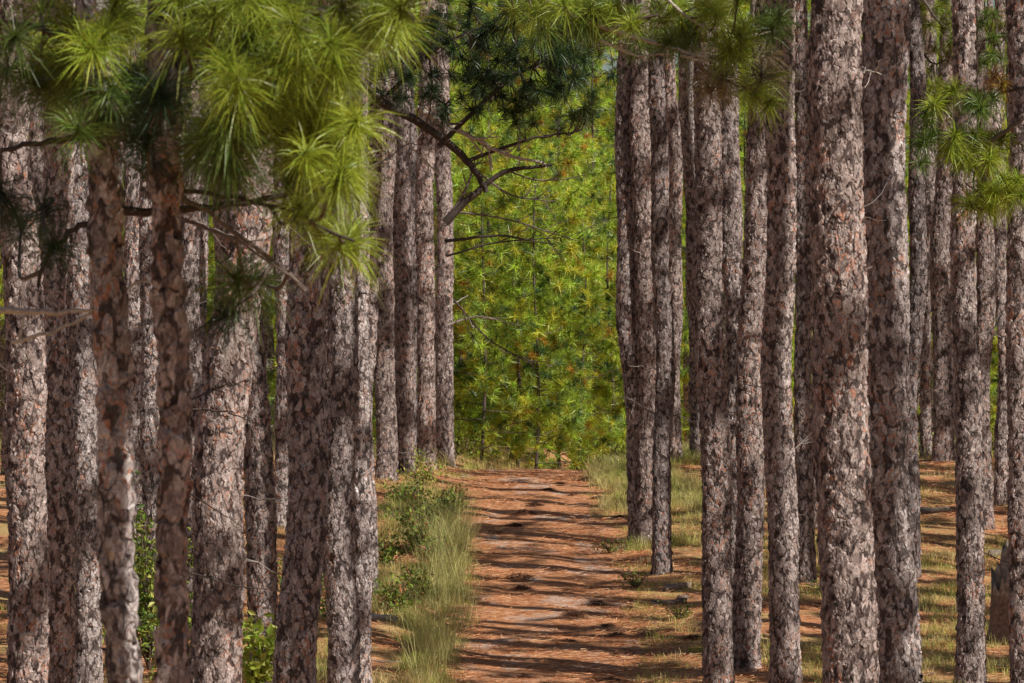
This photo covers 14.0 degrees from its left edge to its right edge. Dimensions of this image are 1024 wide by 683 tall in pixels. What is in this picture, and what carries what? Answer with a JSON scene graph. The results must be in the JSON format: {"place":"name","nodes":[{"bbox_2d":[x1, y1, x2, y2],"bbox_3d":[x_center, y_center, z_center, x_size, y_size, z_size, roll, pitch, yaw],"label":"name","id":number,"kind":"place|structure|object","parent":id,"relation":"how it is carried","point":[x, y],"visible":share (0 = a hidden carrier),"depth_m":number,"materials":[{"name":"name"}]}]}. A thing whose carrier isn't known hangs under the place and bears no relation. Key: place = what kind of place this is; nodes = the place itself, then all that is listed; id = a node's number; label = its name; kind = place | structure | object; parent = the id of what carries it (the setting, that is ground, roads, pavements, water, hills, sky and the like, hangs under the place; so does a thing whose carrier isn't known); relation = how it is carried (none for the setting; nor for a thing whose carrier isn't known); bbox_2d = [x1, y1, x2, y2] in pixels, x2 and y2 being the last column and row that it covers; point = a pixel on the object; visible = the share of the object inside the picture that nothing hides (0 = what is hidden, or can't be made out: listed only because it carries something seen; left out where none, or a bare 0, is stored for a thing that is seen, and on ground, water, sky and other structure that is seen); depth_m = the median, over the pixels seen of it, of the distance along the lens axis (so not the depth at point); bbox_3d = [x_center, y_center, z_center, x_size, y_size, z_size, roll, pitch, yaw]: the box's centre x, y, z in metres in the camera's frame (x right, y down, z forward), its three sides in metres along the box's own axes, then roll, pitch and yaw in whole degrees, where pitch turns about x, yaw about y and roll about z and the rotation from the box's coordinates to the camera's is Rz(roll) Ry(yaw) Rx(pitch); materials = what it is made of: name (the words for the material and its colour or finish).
{"place":"outdoors","nodes":[
{"label":"outdoors","id":0,"kind":"place"},
{"bbox_2d":[242,480,454,682],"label":"grass","id":1,"kind":"structure","parent":0,"point":[397,564],"depth_m":59.29,"materials":[{"name":"green plant"}]},
{"bbox_2d":[0,403,1009,682],"bbox_3d":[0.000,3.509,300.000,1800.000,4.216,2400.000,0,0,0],"label":"ground","id":2,"kind":"structure","parent":0,"point":[618,527],"depth_m":59.15,"materials":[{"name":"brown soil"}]},
{"bbox_2d":[0,245,5,439],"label":"pine tree","id":3,"kind":"object","parent":2,"relation":"on","point":[2,354],"visible":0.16,"depth_m":115.73,"materials":[{"name":"brown plant"}]},
{"bbox_2d":[0,285,6,473],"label":"pine tree","id":4,"kind":"object","parent":2,"relation":"on","point":[3,450],"visible":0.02,"depth_m":73.92,"materials":[{"name":"brown plant"}]},
{"bbox_2d":[0,0,49,682],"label":"pine tree","id":5,"kind":"object","parent":2,"relation":"on","point":[28,631],"visible":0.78,"depth_m":33.84,"materials":[{"name":"brown plant"}]},
{"bbox_2d":[0,0,77,682],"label":"pine tree","id":6,"kind":"object","parent":2,"relation":"on","point":[60,472],"visible":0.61,"depth_m":40.86,"materials":[{"name":"brown plant"}]},
{"bbox_2d":[28,0,70,344],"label":"pine tree","id":7,"kind":"object","parent":2,"relation":"on","point":[36,163],"visible":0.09,"depth_m":57.94,"materials":[{"name":"brown plant"}]},
{"bbox_2d":[65,268,71,390],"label":"pine tree","id":8,"kind":"object","parent":2,"relation":"on","point":[67,329],"visible":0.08,"depth_m":77.88,"materials":[{"name":"brown plant"}]},
{"bbox_2d":[67,3,103,682],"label":"pine tree","id":9,"kind":"object","parent":2,"relation":"on","point":[88,624],"visible":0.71,"depth_m":45.89,"materials":[{"name":"brown plant"}]},
{"bbox_2d":[120,0,143,580],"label":"pine tree","id":10,"kind":"object","parent":2,"relation":"on","point":[131,253],"visible":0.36,"depth_m":59.88,"materials":[{"name":"brown plant"}]},
{"bbox_2d":[128,0,160,655],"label":"pine tree","id":11,"kind":"object","parent":2,"relation":"on","point":[149,427],"visible":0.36,"depth_m":51.85,"materials":[{"name":"brown plant"}]},
{"bbox_2d":[0,0,325,682],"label":"pine tree","id":12,"kind":"object","parent":2,"relation":"on","point":[86,77],"visible":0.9,"depth_m":17.44,"materials":[{"name":"brown plant"}]},
{"bbox_2d":[133,494,193,671],"bbox_3d":[-4.336,2.928,49.953,1.695,2.167,1.388,0,0,0],"label":"shrub","id":13,"kind":"object","parent":2,"relation":"on","point":[146,647],"visible":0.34,"depth_m":49.91,"materials":[{"name":"green plant"}]},
{"bbox_2d":[136,590,192,679],"bbox_3d":[-3.758,3.306,47.066,1.018,1.385,0.925,0,0,0],"label":"shrub","id":14,"kind":"object","parent":2,"relation":"on","point":[154,611],"visible":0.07,"depth_m":46.96,"materials":[{"name":"green plant"}]},
{"bbox_2d":[179,4,205,614],"bbox_3d":[-4.207,-6.776,56.008,4.929,21.803,4.431,0,0,0],"label":"pine tree","id":15,"kind":"object","parent":2,"relation":"on","point":[191,236],"visible":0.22,"depth_m":55.86,"materials":[{"name":"brown plant"}]},
{"bbox_2d":[198,2,211,384],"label":"pine tree","id":16,"kind":"object","parent":2,"relation":"on","point":[203,247],"visible":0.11,"depth_m":75.95,"materials":[{"name":"brown plant"}]},
{"bbox_2d":[194,275,282,682],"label":"pine tree","id":17,"kind":"object","parent":2,"relation":"on","point":[260,520],"visible":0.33,"depth_m":42.88,"materials":[{"name":"brown plant"}]},
{"bbox_2d":[206,182,276,405],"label":"young pine tree","id":18,"kind":"object","parent":2,"relation":"on","point":[212,246],"visible":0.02,"depth_m":110.86,"materials":[{"name":"green plant"}]},
{"bbox_2d":[189,2,300,682],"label":"pine tree","id":19,"kind":"object","parent":2,"relation":"on","point":[216,646],"visible":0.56,"depth_m":30.90,"materials":[{"name":"brown plant"}]},
{"bbox_2d":[210,1,284,497],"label":"pine tree","id":20,"kind":"object","parent":2,"relation":"on","point":[217,247],"visible":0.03,"depth_m":63.90,"materials":[{"name":"brown plant"}]},
{"bbox_2d":[242,606,276,682],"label":"shrub","id":21,"kind":"object","parent":2,"relation":"on","point":[261,667],"visible":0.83,"depth_m":41.91,"materials":[{"name":"green plant"}]},
{"bbox_2d":[264,164,274,442],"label":"pine tree","id":22,"kind":"object","parent":2,"relation":"on","point":[269,350],"visible":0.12,"depth_m":108.77,"materials":[{"name":"brown plant"}]},
{"bbox_2d":[264,243,276,442],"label":"young pine tree","id":23,"kind":"object","parent":2,"relation":"on","point":[269,373],"visible":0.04,"depth_m":108.03,"materials":[{"name":"green plant"}]},
{"bbox_2d":[268,28,289,529],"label":"pine tree","id":24,"kind":"object","parent":2,"relation":"on","point":[281,444],"visible":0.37,"depth_m":65.87,"materials":[{"name":"brown plant"}]},
{"bbox_2d":[101,0,458,682],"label":"pine tree","id":25,"kind":"object","parent":2,"relation":"on","point":[284,88],"visible":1,"depth_m":16.78,"materials":[{"name":"green plant"}]},
{"bbox_2d":[246,0,336,682],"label":"pine tree","id":26,"kind":"object","parent":2,"relation":"on","point":[295,651],"visible":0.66,"depth_m":35.88,"materials":[{"name":"brown plant"}]},
{"bbox_2d":[323,0,366,682],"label":"pine tree","id":27,"kind":"object","parent":2,"relation":"on","point":[342,623],"visible":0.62,"depth_m":41.84,"materials":[{"name":"brown plant"}]},
{"bbox_2d":[354,2,421,682],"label":"pine tree","id":28,"kind":"object","parent":2,"relation":"on","point":[363,507],"visible":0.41,"depth_m":46.89,"materials":[{"name":"brown plant"}]},
{"bbox_2d":[372,572,423,615],"bbox_3d":[-1.590,3.462,56.034,0.733,0.730,0.792,0,0,-16],"label":"shrub","id":29,"kind":"object","parent":2,"relation":"on","point":[392,595],"visible":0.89,"depth_m":55.96,"materials":[{"name":"green plant"}]},
{"bbox_2d":[378,530,418,566],"bbox_3d":[-1.918,3.162,62.008,0.973,0.735,0.672,0,0,-14],"label":"shrub","id":30,"kind":"object","parent":2,"relation":"on","point":[385,553],"visible":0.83,"depth_m":61.95,"materials":[{"name":"green plant"}]},
{"bbox_2d":[368,54,433,596],"bbox_3d":[-1.881,-6.646,58.452,3.571,21.200,4.543,0,0,0],"label":"pine tree","id":31,"kind":"object","parent":2,"relation":"on","point":[373,314],"visible":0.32,"depth_m":58.29,"materials":[{"name":"brown plant"}]},
{"bbox_2d":[368,0,655,378],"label":"pine branch","id":32,"kind":"object","parent":31,"relation":"attached to","point":[490,80],"visible":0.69,"depth_m":57.84,"materials":[{"name":"green plant"}]},
{"bbox_2d":[379,478,428,505],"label":"shrub","id":33,"kind":"object","parent":2,"relation":"on","point":[401,493],"visible":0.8,"depth_m":68.90,"materials":[{"name":"green plant"}]},
{"bbox_2d":[374,40,435,480],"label":"pine tree","id":34,"kind":"object","parent":2,"relation":"on","point":[385,414],"visible":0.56,"depth_m":73.35,"materials":[{"name":"brown plant"}]},
{"bbox_2d":[377,503,434,530],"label":"shrub","id":35,"kind":"object","parent":2,"relation":"on","point":[403,518],"visible":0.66,"depth_m":65.89,"materials":[{"name":"green plant"}]},
{"bbox_2d":[325,0,490,445],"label":"young pine tree","id":36,"kind":"object","parent":2,"relation":"on","point":[473,260],"visible":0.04,"depth_m":91.26,"materials":[{"name":"green plant"}]},
{"bbox_2d":[408,8,417,448],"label":"pine tree","id":37,"kind":"object","parent":2,"relation":"on","point":[413,132],"visible":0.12,"depth_m":81.86,"materials":[{"name":"brown plant"}]},
{"bbox_2d":[388,560,441,602],"bbox_3d":[-1.334,3.384,57.947,0.762,0.703,0.760,0,0,32],"label":"shrub","id":38,"kind":"object","parent":2,"relation":"on","point":[417,582],"visible":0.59,"depth_m":57.87,"materials":[{"name":"green plant"}]},
{"bbox_2d":[393,2,444,472],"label":"pine tree","id":39,"kind":"object","parent":2,"relation":"on","point":[405,371],"visible":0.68,"depth_m":74.52,"materials":[{"name":"brown plant"}]},
{"bbox_2d":[316,476,524,682],"bbox_3d":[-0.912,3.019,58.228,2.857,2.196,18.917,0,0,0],"label":"grass","id":40,"kind":"structure","parent":2,"relation":"on","point":[461,537],"depth_m":57.38,"materials":[{"name":"green plant"}]},
{"bbox_2d":[396,457,448,485],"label":"shrub","id":41,"kind":"object","parent":2,"relation":"on","point":[425,473],"visible":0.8,"depth_m":73.00,"materials":[{"name":"green plant"}]},
{"bbox_2d":[400,521,445,550],"bbox_3d":[-1.343,3.049,63.980,0.724,0.594,0.704,0,0,19],"label":"shrub","id":42,"kind":"object","parent":2,"relation":"on","point":[417,541],"visible":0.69,"depth_m":63.91,"materials":[{"name":"green plant"}]},
{"bbox_2d":[409,0,437,470],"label":"pine tree","id":43,"kind":"object","parent":2,"relation":"on","point":[426,328],"visible":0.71,"depth_m":76.23,"materials":[{"name":"brown plant"}]},
{"bbox_2d":[402,493,451,522],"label":"shrub","id":44,"kind":"object","parent":2,"relation":"on","point":[427,505],"visible":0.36,"depth_m":66.89,"materials":[{"name":"green plant"}]},
{"bbox_2d":[411,0,455,466],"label":"pine tree","id":45,"kind":"object","parent":2,"relation":"on","point":[445,437],"visible":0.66,"depth_m":80.24,"materials":[{"name":"brown plant"}]},
{"bbox_2d":[421,480,471,517],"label":"shrub","id":46,"kind":"object","parent":2,"relation":"on","point":[453,496],"visible":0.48,"depth_m":67.91,"materials":[{"name":"green plant"}]},
{"bbox_2d":[372,143,522,444],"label":"young pine tree","id":47,"kind":"object","parent":2,"relation":"on","point":[473,412],"visible":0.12,"depth_m":87.62,"materials":[{"name":"green plant"}]},
{"bbox_2d":[373,28,523,424],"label":"young pine tree","id":48,"kind":"object","parent":2,"relation":"on","point":[470,130],"visible":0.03,"depth_m":96.04,"materials":[{"name":"green plant"}]},
{"bbox_2d":[368,0,540,441],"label":"young pine tree","id":49,"kind":"object","parent":2,"relation":"on","point":[510,370],"visible":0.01,"depth_m":105.36,"materials":[{"name":"green plant"}]},
{"bbox_2d":[417,114,574,468],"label":"young pine tree","id":50,"kind":"object","parent":2,"relation":"on","point":[483,382],"visible":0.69,"depth_m":86.33,"materials":[{"name":"green plant"}]},
{"bbox_2d":[372,0,620,444],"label":"young pine tree","id":51,"kind":"object","parent":2,"relation":"on","point":[486,4],"visible":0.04,"depth_m":103.67,"materials":[{"name":"green plant"}]},
{"bbox_2d":[0,434,993,474],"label":"grass","id":52,"kind":"structure","parent":2,"relation":"on","point":[474,465],"depth_m":80.79,"materials":[{"name":"green plant"}]},
{"bbox_2d":[453,182,540,445],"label":"young pine tree","id":53,"kind":"object","parent":2,"relation":"on","point":[455,328],"visible":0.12,"depth_m":89.95,"materials":[{"name":"green plant"}]},
{"bbox_2d":[0,454,1009,682],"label":"pine straw","id":54,"kind":"object","parent":2,"relation":"on","point":[592,610],"visible":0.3,"depth_m":58.29,"materials":[{"name":"brown plant"}]},
{"bbox_2d":[454,136,612,469],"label":"young pine tree","id":55,"kind":"object","parent":2,"relation":"on","point":[572,423],"visible":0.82,"depth_m":86.85,"materials":[{"name":"green plant"}]},
{"bbox_2d":[189,58,881,592],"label":"dead twigs","id":56,"kind":"object","parent":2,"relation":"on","point":[263,394],"visible":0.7,"depth_m":28.99,"materials":[{"name":"brown plant"}]},
{"bbox_2d":[453,0,623,469],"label":"young pine tree","id":57,"kind":"object","parent":2,"relation":"on","point":[598,247],"visible":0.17,"depth_m":90.78,"materials":[{"name":"green plant"}]},
{"bbox_2d":[466,89,626,468],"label":"young pine tree","id":58,"kind":"object","parent":2,"relation":"on","point":[575,138],"visible":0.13,"depth_m":93.87,"materials":[{"name":"green plant"}]},
{"bbox_2d":[407,471,697,682],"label":"grass","id":59,"kind":"structure","parent":2,"relation":"on","point":[637,606],"depth_m":57.34,"materials":[{"name":"green plant"}]},
{"bbox_2d":[490,0,623,451],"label":"young pine tree","id":60,"kind":"object","parent":2,"relation":"on","point":[600,123],"visible":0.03,"depth_m":111.78,"materials":[{"name":"green plant"}]},
{"bbox_2d":[491,175,625,446],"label":"young pine tree","id":61,"kind":"object","parent":2,"relation":"on","point":[509,422],"visible":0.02,"depth_m":105.05,"materials":[{"name":"green plant"}]},
{"bbox_2d":[122,0,1008,453],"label":"distant pine forest","id":62,"kind":"object","parent":2,"relation":"on","point":[612,124],"visible":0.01,"depth_m":144.65,"materials":[{"name":"green plant"}]},
{"bbox_2d":[510,178,625,469],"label":"young pine tree","id":63,"kind":"object","parent":2,"relation":"on","point":[613,424],"visible":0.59,"depth_m":88.94,"materials":[{"name":"green plant"}]},
{"bbox_2d":[492,0,689,453],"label":"young pine tree","id":64,"kind":"object","parent":2,"relation":"on","point":[594,80],"visible":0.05,"depth_m":102.91,"materials":[{"name":"green plant"}]},
{"bbox_2d":[568,0,638,543],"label":"pine tree","id":65,"kind":"object","parent":2,"relation":"on","point":[625,309],"visible":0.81,"depth_m":65.01,"materials":[{"name":"brown plant"}]},
{"bbox_2d":[527,147,688,453],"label":"young pine tree","id":66,"kind":"object","parent":2,"relation":"on","point":[607,168],"visible":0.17,"depth_m":92.94,"materials":[{"name":"green plant"}]},
{"bbox_2d":[410,470,820,682],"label":"pine straw clumps","id":67,"kind":"object","parent":2,"relation":"on","point":[575,611],"visible":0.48,"depth_m":57.89,"materials":[{"name":"brown plant"}]},
{"bbox_2d":[546,26,685,450],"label":"young pine tree","id":68,"kind":"object","parent":2,"relation":"on","point":[600,155],"visible":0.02,"depth_m":117.56,"materials":[{"name":"green plant"}]},
{"bbox_2d":[604,0,656,543],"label":"pine tree","id":69,"kind":"object","parent":2,"relation":"on","point":[640,178],"visible":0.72,"depth_m":64.87,"materials":[{"name":"brown plant"}]},
{"bbox_2d":[613,562,652,587],"bbox_3d":[1.737,3.416,60.065,0.582,0.499,0.587,0,0,0],"label":"shrub","id":70,"kind":"object","parent":2,"relation":"on","point":[633,581],"visible":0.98,"depth_m":59.98,"materials":[{"name":"green plant"}]},
{"bbox_2d":[620,0,692,575],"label":"pine tree","id":71,"kind":"object","parent":2,"relation":"on","point":[661,547],"visible":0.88,"depth_m":60.93,"materials":[{"name":"brown plant"}]},
{"bbox_2d":[664,0,682,460],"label":"pine tree","id":72,"kind":"object","parent":2,"relation":"on","point":[675,173],"visible":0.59,"depth_m":76.41,"materials":[{"name":"brown plant"}]},
{"bbox_2d":[683,0,694,445],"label":"pine tree","id":73,"kind":"object","parent":2,"relation":"on","point":[686,362],"visible":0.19,"depth_m":106.76,"materials":[{"name":"brown plant"}]},
{"bbox_2d":[678,0,700,454],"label":"pine tree","id":74,"kind":"object","parent":2,"relation":"on","point":[694,415],"visible":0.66,"depth_m":77.91,"materials":[{"name":"brown plant"}]},
{"bbox_2d":[672,1,734,682],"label":"pine tree","id":75,"kind":"object","parent":2,"relation":"on","point":[716,557],"visible":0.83,"depth_m":45.91,"materials":[{"name":"brown plant"}]},
{"bbox_2d":[719,1,742,597],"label":"pine tree","id":76,"kind":"object","parent":2,"relation":"on","point":[732,262],"visible":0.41,"depth_m":51.85,"materials":[{"name":"brown plant"}]},
{"bbox_2d":[725,103,742,382],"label":"pine tree","id":77,"kind":"object","parent":2,"relation":"on","point":[740,212],"visible":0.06,"depth_m":89.16,"materials":[{"name":"brown plant"}]},
{"bbox_2d":[680,45,811,445],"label":"young pine tree","id":78,"kind":"object","parent":2,"relation":"on","point":[742,154],"visible":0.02,"depth_m":117.43,"materials":[{"name":"green plant"}]},
{"bbox_2d":[680,174,811,440],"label":"young pine tree","id":79,"kind":"object","parent":2,"relation":"on","point":[685,378],"visible":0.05,"depth_m":100.84,"materials":[{"name":"green plant"}]},
{"bbox_2d":[732,0,767,671],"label":"pine tree","id":80,"kind":"object","parent":2,"relation":"on","point":[747,579],"visible":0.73,"depth_m":50.32,"materials":[{"name":"brown plant"}]},
{"bbox_2d":[732,0,813,682],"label":"pine tree","id":81,"kind":"object","parent":2,"relation":"on","point":[783,515],"visible":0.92,"depth_m":44.39,"materials":[{"name":"brown plant"}]},
{"bbox_2d":[752,0,817,584],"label":"pine tree","id":82,"kind":"object","parent":2,"relation":"on","point":[802,413],"visible":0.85,"depth_m":59.76,"materials":[{"name":"brown plant"}]},
{"bbox_2d":[807,0,908,682],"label":"pine tree","id":83,"kind":"object","parent":2,"relation":"on","point":[849,618],"visible":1,"depth_m":30.86,"materials":[{"name":"brown plant"}]},
{"bbox_2d":[487,0,807,147],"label":"pine branch","id":84,"kind":"object","parent":83,"relation":"attached to","point":[735,46],"visible":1,"depth_m":27.88,"materials":[{"name":"green plant"}]},
{"bbox_2d":[861,0,923,682],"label":"pine tree","id":85,"kind":"object","parent":2,"relation":"on","point":[885,25],"visible":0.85,"depth_m":32.84,"materials":[{"name":"brown plant"}]},
{"bbox_2d":[907,0,929,577],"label":"pine tree","id":86,"kind":"object","parent":2,"relation":"on","point":[918,266],"visible":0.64,"depth_m":59.89,"materials":[{"name":"brown plant"}]},
{"bbox_2d":[909,0,937,435],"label":"pine tree","id":87,"kind":"object","parent":2,"relation":"on","point":[933,40],"visible":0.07,"depth_m":102.67,"materials":[{"name":"brown plant"}]},
{"bbox_2d":[919,0,935,457],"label":"pine tree","id":88,"kind":"object","parent":2,"relation":"on","point":[925,404],"visible":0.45,"depth_m":77.89,"materials":[{"name":"brown plant"}]},
{"bbox_2d":[909,0,954,462],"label":"pine tree","id":89,"kind":"object","parent":2,"relation":"on","point":[943,446],"visible":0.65,"depth_m":76.44,"materials":[{"name":"brown plant"}]},
{"bbox_2d":[905,27,997,418],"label":"young pine tree","id":90,"kind":"object","parent":2,"relation":"on","point":[906,181],"visible":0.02,"depth_m":117.50,"materials":[{"name":"green plant"}]},
{"bbox_2d":[917,214,1007,435],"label":"young pine tree","id":91,"kind":"object","parent":2,"relation":"on","point":[994,370],"visible":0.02,"depth_m":102.67,"materials":[{"name":"green plant"}]},
{"bbox_2d":[949,0,1008,682],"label":"pine tree","id":92,"kind":"object","parent":2,"relation":"on","point":[970,660],"visible":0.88,"depth_m":47.91,"materials":[{"name":"brown plant"}]},
{"bbox_2d":[975,0,998,529],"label":"pine tree","id":93,"kind":"object","parent":2,"relation":"on","point":[986,286],"visible":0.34,"depth_m":66.05,"materials":[{"name":"brown plant"}]},
{"bbox_2d":[986,540,1009,644],"bbox_3d":[6.335,3.266,53.675,0.487,1.500,0.496,0,0,0],"label":"tree stump","id":94,"kind":"object","parent":2,"relation":"on","point":[999,624],"visible":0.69,"depth_m":53.53,"materials":[{"name":"brown wood"}]},
{"bbox_2d":[990,0,1008,505],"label":"pine tree","id":95,"kind":"object","parent":2,"relation":"on","point":[1001,457],"visible":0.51,"depth_m":68.84,"materials":[{"name":"brown plant"}]},
{"bbox_2d":[1000,0,1023,682],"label":"pine tree","id":96,"kind":"object","parent":2,"relation":"on","point":[1014,303],"visible":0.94,"depth_m":39.88,"materials":[{"name":"brown plant"}]},
{"bbox_2d":[453,469,641,682],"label":"dirt path","id":97,"kind":"structure","parent":0,"point":[526,619],"depth_m":60.10,"materials":[{"name":"soil"}]},
{"bbox_2d":[579,442,701,552],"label":"grass","id":98,"kind":"structure","parent":0,"point":[611,474],"depth_m":71.64,"materials":[{"name":"green plant"}]},
{"bbox_2d":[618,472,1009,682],"bbox_3d":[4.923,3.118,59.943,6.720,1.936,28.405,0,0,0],"label":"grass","id":99,"kind":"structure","parent":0,"point":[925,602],"depth_m":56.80,"materials":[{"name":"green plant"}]},
{"bbox_2d":[808,0,1007,95],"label":"pine branch","id":100,"kind":"object","parent":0,"point":[991,38],"visible":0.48,"depth_m":61.82,"materials":[{"name":"green plant"}]},
{"bbox_2d":[906,61,1023,236],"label":"pine branch","id":101,"kind":"object","parent":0,"point":[1001,191],"visible":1,"depth_m":37.74,"materials":[{"name":"green plant"}]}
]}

